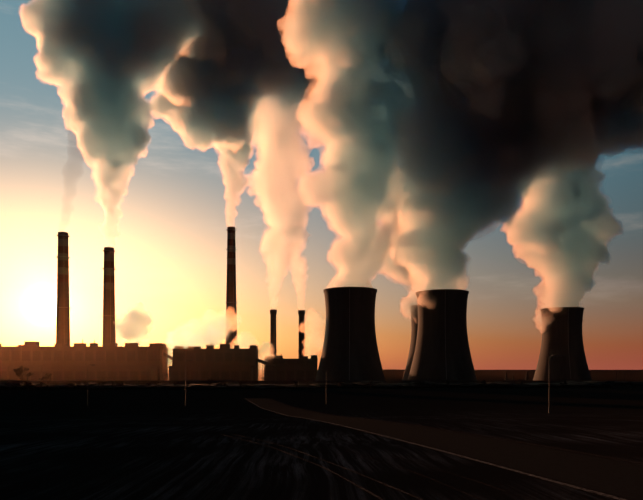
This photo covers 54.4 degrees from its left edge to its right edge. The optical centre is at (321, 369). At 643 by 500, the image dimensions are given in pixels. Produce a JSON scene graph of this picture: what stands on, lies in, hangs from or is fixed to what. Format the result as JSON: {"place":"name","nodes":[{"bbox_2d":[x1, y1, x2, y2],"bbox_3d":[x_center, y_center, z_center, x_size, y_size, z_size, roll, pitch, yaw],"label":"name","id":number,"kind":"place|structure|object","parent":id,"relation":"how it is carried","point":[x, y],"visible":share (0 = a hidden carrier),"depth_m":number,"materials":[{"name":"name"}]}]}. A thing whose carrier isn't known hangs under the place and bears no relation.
{"place":"outdoors","nodes":[
{"label":"outdoors","id":0,"kind":"place"},
{"bbox_2d":[0,340,167,380],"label":"boiler house","id":1,"kind":"structure","parent":0,"point":[137,363],"depth_m":711.90,"materials":[{"name":"brown concrete"}]},
{"bbox_2d":[13,377,249,384],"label":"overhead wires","id":2,"kind":"object","parent":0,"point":[98,377],"visible":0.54,"depth_m":254.26,"materials":[{"name":"grey metal"}]},
{"bbox_2d":[0,369,642,499],"bbox_3d":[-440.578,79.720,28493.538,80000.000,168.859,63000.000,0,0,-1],"label":"ground","id":3,"kind":"structure","parent":0,"point":[124,444],"depth_m":44.07,"materials":[{"name":"soil"}]},
{"bbox_2d":[13,365,33,391],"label":"bare tree","id":4,"kind":"object","parent":3,"relation":"on","point":[18,371],"visible":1,"depth_m":243.15,"materials":[{"name":"black plant"}]},
{"bbox_2d":[39,374,51,390],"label":"bare tree","id":5,"kind":"object","parent":3,"relation":"on","point":[46,379],"visible":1,"depth_m":256.16,"materials":[{"name":"black plant"}]},
{"bbox_2d":[55,232,70,345],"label":"chimney","id":6,"kind":"object","parent":3,"relation":"on","point":[63,257],"depth_m":746.51,"materials":[{"name":"concrete"}]},
{"bbox_2d":[87,364,94,405],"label":"lamp post","id":7,"kind":"object","parent":3,"relation":"on","point":[87,385],"visible":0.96,"depth_m":146.04,"materials":[{"name":"grey metal"}]},
{"bbox_2d":[102,247,115,345],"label":"chimney","id":8,"kind":"object","parent":3,"relation":"on","point":[108,298],"depth_m":747.35,"materials":[{"name":"concrete"}]},
{"bbox_2d":[103,377,137,389],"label":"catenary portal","id":9,"kind":"object","parent":3,"relation":"on","point":[123,377],"visible":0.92,"depth_m":265.63,"materials":[{"name":"grey metal"}]},
{"bbox_2d":[5,379,243,391],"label":"bushes","id":10,"kind":"object","parent":3,"relation":"on","point":[102,383],"visible":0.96,"depth_m":263.02,"materials":[{"name":"black plant"}]},
{"bbox_2d":[0,382,319,389],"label":"scrub hedge","id":11,"kind":"object","parent":3,"relation":"on","point":[17,386],"visible":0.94,"depth_m":276.80,"materials":[{"name":"grey"}]},
{"bbox_2d":[185,360,192,405],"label":"lamp post","id":12,"kind":"object","parent":3,"relation":"on","point":[185,383],"visible":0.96,"depth_m":146.40,"materials":[{"name":"grey metal"}]},
{"bbox_2d":[169,341,257,380],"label":"boiler house","id":13,"kind":"structure","parent":3,"relation":"on","point":[196,371],"depth_m":724.47,"materials":[{"name":"brown concrete"}]},
{"bbox_2d":[225,226,236,348],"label":"chimney","id":14,"kind":"object","parent":3,"relation":"on","point":[231,249],"depth_m":889.33,"materials":[{"name":"concrete"}]},
{"bbox_2d":[256,358,274,380],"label":"conveyor","id":15,"kind":"object","parent":3,"relation":"on","point":[262,361],"depth_m":735.23,"materials":[{"name":"metal"}]},
{"bbox_2d":[265,355,317,380],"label":"auxiliary building","id":16,"kind":"structure","parent":3,"relation":"on","point":[298,370],"depth_m":736.56,"materials":[{"name":"brown concrete"}]},
{"bbox_2d":[270,309,276,357],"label":"chimney","id":17,"kind":"object","parent":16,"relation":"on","point":[273,312],"depth_m":991.66,"materials":[{"name":"concrete"}]},
{"bbox_2d":[298,310,304,358],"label":"chimney","id":18,"kind":"object","parent":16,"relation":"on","point":[301,313],"depth_m":992.17,"materials":[{"name":"concrete"}]},
{"bbox_2d":[221,434,383,499],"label":"track","id":19,"kind":"structure","parent":3,"relation":"on","point":[364,489],"depth_m":26.09,"materials":[{"name":"black metal"}]},
{"bbox_2d":[234,434,422,499],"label":"track","id":20,"kind":"structure","parent":3,"relation":"on","point":[355,472],"depth_m":26.09,"materials":[{"name":"black metal"}]},
{"bbox_2d":[253,380,425,389],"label":"bushes","id":21,"kind":"object","parent":3,"relation":"on","point":[370,383],"visible":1,"depth_m":275.90,"materials":[{"name":"black plant"}]},
{"bbox_2d":[316,287,384,380],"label":"cooling tower","id":22,"kind":"structure","parent":3,"relation":"on","point":[353,352],"depth_m":560.51,"materials":[{"name":"concrete"}]},
{"bbox_2d":[402,305,417,379],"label":"cooling tower","id":23,"kind":"structure","parent":3,"relation":"on","point":[414,327],"depth_m":717.45,"materials":[{"name":"concrete"}]},
{"bbox_2d":[343,449,481,499],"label":"track","id":24,"kind":"structure","parent":3,"relation":"on","point":[419,474],"depth_m":26.78,"materials":[{"name":"black metal"}]},
{"bbox_2d":[245,398,626,499],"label":"road edge line","id":25,"kind":"object","parent":3,"relation":"on","point":[592,491],"visible":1,"depth_m":29.05,"materials":[{"name":"paint"}]},
{"bbox_2d":[408,289,476,379],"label":"cooling tower","id":26,"kind":"structure","parent":3,"relation":"on","point":[442,329],"depth_m":576.87,"materials":[{"name":"concrete"}]},
{"bbox_2d":[269,398,642,463],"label":"road edge line","id":27,"kind":"object","parent":3,"relation":"on","point":[502,439],"visible":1,"depth_m":41.34,"materials":[{"name":"paint"}]},
{"bbox_2d":[393,455,529,499],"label":"track","id":28,"kind":"structure","parent":3,"relation":"on","point":[467,478],"depth_m":25.18,"materials":[{"name":"black metal"}]},
{"bbox_2d":[315,381,613,387],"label":"scrub hedge","id":29,"kind":"object","parent":3,"relation":"on","point":[429,384],"visible":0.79,"depth_m":297.54,"materials":[{"name":"grey"}]},
{"bbox_2d":[446,379,632,388],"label":"bushes","id":30,"kind":"object","parent":3,"relation":"on","point":[519,382],"visible":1,"depth_m":284.99,"materials":[{"name":"black plant"}]},
{"bbox_2d":[548,355,565,412],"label":"street lamp","id":31,"kind":"object","parent":3,"relation":"on","point":[549,378],"visible":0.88,"depth_m":107.47,"materials":[{"name":"grey metal"}]},
{"bbox_2d":[533,307,591,379],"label":"cooling tower","id":32,"kind":"structure","parent":3,"relation":"on","point":[562,334],"depth_m":739.80,"materials":[{"name":"concrete"}]},
{"bbox_2d":[0,0,642,383],"label":"sky","id":33,"kind":"structure","parent":0,"point":[492,150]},
{"bbox_2d":[246,398,642,499],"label":"road","id":34,"kind":"structure","parent":0,"point":[619,478],"depth_m":33.87,"materials":[{"name":"grey asphalt"}]}
]}

